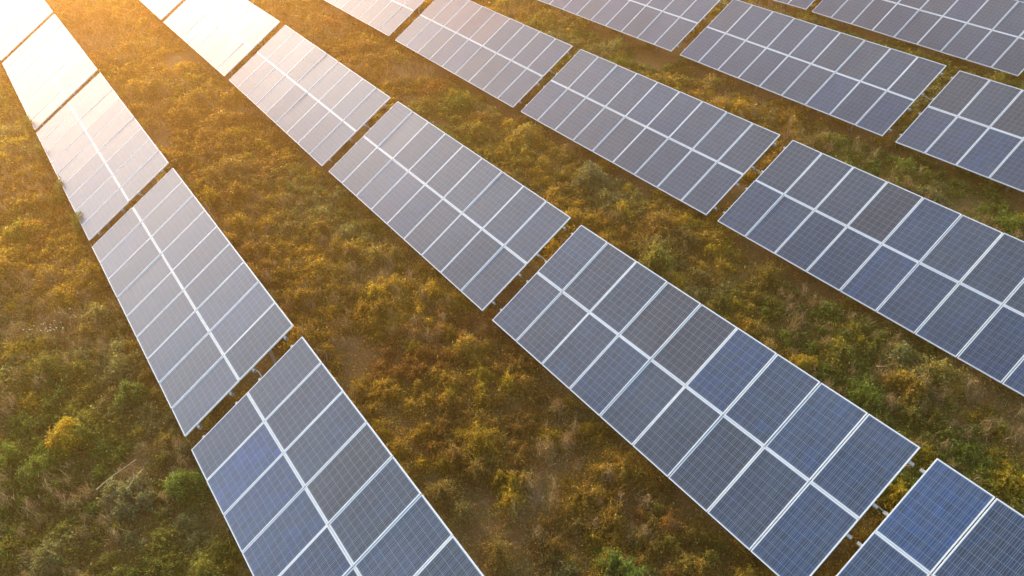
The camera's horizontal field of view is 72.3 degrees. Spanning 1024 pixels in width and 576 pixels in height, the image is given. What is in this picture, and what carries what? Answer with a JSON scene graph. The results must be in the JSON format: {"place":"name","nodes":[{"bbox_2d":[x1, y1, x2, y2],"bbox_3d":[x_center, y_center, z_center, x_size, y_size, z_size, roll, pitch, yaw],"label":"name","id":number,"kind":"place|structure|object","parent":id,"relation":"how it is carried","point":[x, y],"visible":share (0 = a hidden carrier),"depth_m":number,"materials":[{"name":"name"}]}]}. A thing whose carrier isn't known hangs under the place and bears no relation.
{"place":"outdoors","nodes":[
{"label":"outdoors","id":0,"kind":"place"},
{"bbox_2d":[0,0,1023,575],"bbox_3d":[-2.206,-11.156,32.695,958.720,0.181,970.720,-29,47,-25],"label":"ground","id":1,"kind":"structure","parent":0,"point":[264,364],"depth_m":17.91,"materials":[{"name":"green plant"}]},
{"bbox_2d":[0,216,45,248],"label":"bush","id":2,"kind":"object","parent":1,"relation":"on","point":[12,234],"visible":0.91,"depth_m":22.89,"materials":[{"name":"yellow plant"}]},
{"bbox_2d":[0,0,52,60],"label":"solar table","id":3,"kind":"object","parent":1,"relation":"on","point":[21,21],"visible":0.92,"depth_m":34.92,"materials":[{"name":"glass"}]},
{"bbox_2d":[20,115,35,138],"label":"tall weed","id":4,"kind":"object","parent":1,"relation":"on","point":[28,124],"visible":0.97,"depth_m":27.87,"materials":[{"name":"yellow plant"}]},
{"bbox_2d":[31,141,48,165],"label":"tall weed","id":5,"kind":"object","parent":1,"relation":"on","point":[40,153],"visible":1,"depth_m":26.25,"materials":[{"name":"yellow plant"}]},
{"bbox_2d":[23,308,72,345],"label":"wildflowers","id":6,"kind":"object","parent":1,"relation":"on","point":[51,329],"visible":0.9,"depth_m":19.15,"materials":[{"name":"plant"}]},
{"bbox_2d":[2,14,97,129],"bbox_3d":[-20.284,-9.328,30.809,3.043,2.558,9.266,-29,47,-25],"label":"solar table","id":7,"kind":"object","parent":1,"relation":"on","point":[49,67],"visible":0.92,"depth_m":30.05,"materials":[{"name":"glass"}]},
{"bbox_2d":[54,175,67,204],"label":"tall weed","id":8,"kind":"object","parent":1,"relation":"on","point":[61,193],"visible":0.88,"depth_m":24.24,"materials":[{"name":"yellow plant"}]},
{"bbox_2d":[30,414,102,465],"bbox_3d":[-10.435,3.401,16.425,1.800,0.788,1.516,6,42,12],"label":"bush","id":9,"kind":"object","parent":1,"relation":"on","point":[61,434],"visible":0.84,"depth_m":16.32,"materials":[{"name":"yellow plant"}]},
{"bbox_2d":[69,211,84,239],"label":"tall weed","id":10,"kind":"object","parent":1,"relation":"on","point":[78,226],"visible":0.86,"depth_m":22.48,"materials":[{"name":"yellow plant"}]},
{"bbox_2d":[36,73,168,240],"bbox_3d":[-14.422,-4.468,24.719,3.044,2.586,9.708,-29,47,-25],"label":"solar table","id":11,"kind":"object","parent":1,"relation":"on","point":[108,160],"visible":0.91,"depth_m":23.98,"materials":[{"name":"glass"}]},
{"bbox_2d":[76,453,167,539],"bbox_3d":[-8.496,4.361,15.139,2.094,0.836,2.035,-29,47,-25],"label":"bush","id":12,"kind":"object","parent":1,"relation":"on","point":[119,487],"visible":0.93,"depth_m":15.06,"materials":[{"name":"green plant"}]},
{"bbox_2d":[96,459,135,489],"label":"twig","id":13,"kind":"object","parent":12,"relation":"on","point":[113,475],"visible":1,"depth_m":15.28,"materials":[{"name":"brown wood"}]},
{"bbox_2d":[107,378,164,420],"bbox_3d":[-9.504,2.623,17.173,1.526,0.840,1.276,-29,47,-25],"label":"bush","id":14,"kind":"object","parent":1,"relation":"on","point":[127,392],"visible":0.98,"depth_m":17.24,"materials":[{"name":"green plant"}]},
{"bbox_2d":[140,0,182,19],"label":"solar table","id":15,"kind":"object","parent":1,"relation":"on","point":[161,9],"visible":0.77,"depth_m":36.80,"materials":[{"name":"glass"}]},
{"bbox_2d":[158,467,212,510],"bbox_3d":[-7.086,4.194,15.164,1.743,0.849,1.320,10,43,16],"label":"bush","id":16,"kind":"object","parent":1,"relation":"on","point":[178,484],"visible":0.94,"depth_m":15.14,"materials":[{"name":"green plant"}]},
{"bbox_2d":[92,168,293,436],"bbox_3d":[-8.646,0.319,18.705,3.042,2.635,9.707,-29,47,-25],"label":"solar table","id":17,"kind":"object","parent":1,"relation":"on","point":[211,324],"visible":0.95,"depth_m":17.81,"materials":[{"name":"grey metal"}]},
{"bbox_2d":[164,0,279,76],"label":"solar table","id":18,"kind":"object","parent":1,"relation":"on","point":[219,35],"visible":0.93,"depth_m":32.37,"materials":[{"name":"glass"}]},
{"bbox_2d":[216,86,256,110],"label":"bush","id":19,"kind":"object","parent":1,"relation":"on","point":[236,97],"visible":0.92,"depth_m":29.35,"materials":[{"name":"yellow plant"}]},
{"bbox_2d":[229,25,389,165],"bbox_3d":[-7.963,-7.261,27.264,3.045,2.630,9.716,-29,47,-25],"label":"solar table","id":20,"kind":"object","parent":1,"relation":"on","point":[334,116],"visible":0.94,"depth_m":26.63,"materials":[{"name":"grey metal"}]},
{"bbox_2d":[191,337,483,575],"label":"solar table","id":21,"kind":"object","parent":1,"relation":"on","point":[303,472],"visible":1,"depth_m":13.36,"materials":[{"name":"blue glass"}]},
{"bbox_2d":[353,281,394,306],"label":"bush","id":22,"kind":"object","parent":1,"relation":"on","point":[372,290],"visible":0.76,"depth_m":19.51,"materials":[{"name":"yellow plant"}]},
{"bbox_2d":[324,0,424,35],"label":"solar table","id":23,"kind":"object","parent":1,"relation":"on","point":[388,17],"visible":0.92,"depth_m":34.02,"materials":[{"name":"glass"}]},
{"bbox_2d":[329,101,570,310],"bbox_3d":[-2.171,-2.422,21.276,3.041,2.565,9.708,-29,47,-25],"label":"solar table","id":24,"kind":"object","parent":1,"relation":"on","point":[474,260],"visible":0.97,"depth_m":20.50,"materials":[{"name":"glass"}]},
{"bbox_2d":[439,332,489,372],"bbox_3d":[-1.167,1.482,17.731,1.568,0.770,1.570,-29,47,-25],"label":"bush","id":25,"kind":"object","parent":1,"relation":"on","point":[466,344],"visible":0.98,"depth_m":17.68,"materials":[{"name":"green plant"}]},
{"bbox_2d":[395,0,572,107],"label":"solar table","id":26,"kind":"object","parent":1,"relation":"on","point":[507,60],"visible":0.95,"depth_m":29.30,"materials":[{"name":"grey metal"}]},
{"bbox_2d":[0,0,1023,575],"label":"weeds","id":27,"kind":"object","parent":1,"relation":"on","point":[536,164],"visible":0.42,"depth_m":18.56,"materials":[{"name":"green plant"}]},
{"bbox_2d":[0,0,1023,575],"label":"bushy weeds","id":28,"kind":"object","parent":1,"relation":"on","point":[478,438],"visible":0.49,"depth_m":19.50,"materials":[{"name":"green plant"}]},
{"bbox_2d":[484,468,547,507],"bbox_3d":[-0.050,4.040,14.911,1.326,0.608,1.149,20,47,25],"label":"bush","id":29,"kind":"object","parent":1,"relation":"on","point":[501,482],"visible":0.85,"depth_m":14.87,"materials":[{"name":"green plant"}]},
{"bbox_2d":[565,160,619,194],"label":"bush","id":30,"kind":"object","parent":1,"relation":"on","point":[590,169],"visible":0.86,"depth_m":23.20,"materials":[{"name":"green plant"}]},
{"bbox_2d":[578,540,672,575],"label":"bush","id":31,"kind":"object","parent":1,"relation":"on","point":[627,567],"visible":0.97,"depth_m":13.22,"materials":[{"name":"green plant"}]},
{"bbox_2d":[538,0,720,52],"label":"solar table","id":32,"kind":"object","parent":1,"relation":"on","point":[669,25],"visible":0.97,"depth_m":30.97,"materials":[{"name":"grey metal"}]},
{"bbox_2d":[521,49,779,214],"bbox_3d":[4.373,-5.219,23.959,3.041,2.422,9.708,-29,47,-25],"label":"solar table","id":33,"kind":"object","parent":1,"relation":"on","point":[704,158],"visible":0.97,"depth_m":23.29,"materials":[{"name":"glass"}]},
{"bbox_2d":[636,241,685,279],"bbox_3d":[4.134,-0.926,19.788,1.772,0.973,1.692,-29,47,-25],"label":"bush","id":34,"kind":"object","parent":1,"relation":"on","point":[657,258],"visible":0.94,"depth_m":19.64,"materials":[{"name":"green plant"}]},
{"bbox_2d":[492,225,919,575],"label":"solar table","id":35,"kind":"object","parent":1,"relation":"on","point":[594,355],"visible":0.98,"depth_m":14.36,"materials":[{"name":"blue glass"}]},
{"bbox_2d":[773,0,814,9],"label":"solar table","id":36,"kind":"object","parent":1,"relation":"on","point":[804,4],"visible":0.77,"depth_m":32.75,"materials":[{"name":"grey metal"}]},
{"bbox_2d":[783,352,821,373],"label":"bush","id":37,"kind":"object","parent":1,"relation":"on","point":[802,362],"visible":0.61,"depth_m":16.70,"materials":[{"name":"yellow plant"}]},
{"bbox_2d":[680,0,945,135],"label":"solar table","id":38,"kind":"object","parent":1,"relation":"on","point":[780,54],"visible":0.98,"depth_m":26.01,"materials":[{"name":"grey metal"}]},
{"bbox_2d":[718,140,1023,396],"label":"solar table","id":39,"kind":"object","parent":1,"relation":"on","point":[972,303],"visible":0.96,"depth_m":17.92,"materials":[{"name":"blue glass"}]},
{"bbox_2d":[868,362,937,421],"bbox_3d":[8.981,2.077,16.068,1.725,0.815,1.694,-29,47,-25],"label":"bush","id":40,"kind":"object","parent":1,"relation":"on","point":[907,396],"visible":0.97,"depth_m":15.97,"materials":[{"name":"green plant"}]},
{"bbox_2d":[812,0,1023,75],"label":"solar table","id":41,"kind":"object","parent":1,"relation":"on","point":[936,25],"visible":0.96,"depth_m":28.84,"materials":[{"name":"grey metal"}]},
{"bbox_2d":[836,458,1023,575],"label":"solar table","id":42,"kind":"object","parent":1,"relation":"on","point":[930,519],"visible":1,"depth_m":11.71,"materials":[{"name":"blue glass"}]},
{"bbox_2d":[895,71,1023,192],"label":"solar table","id":43,"kind":"object","parent":1,"relation":"on","point":[994,147],"visible":0.94,"depth_m":22.37,"materials":[{"name":"blue glass"}]}
]}

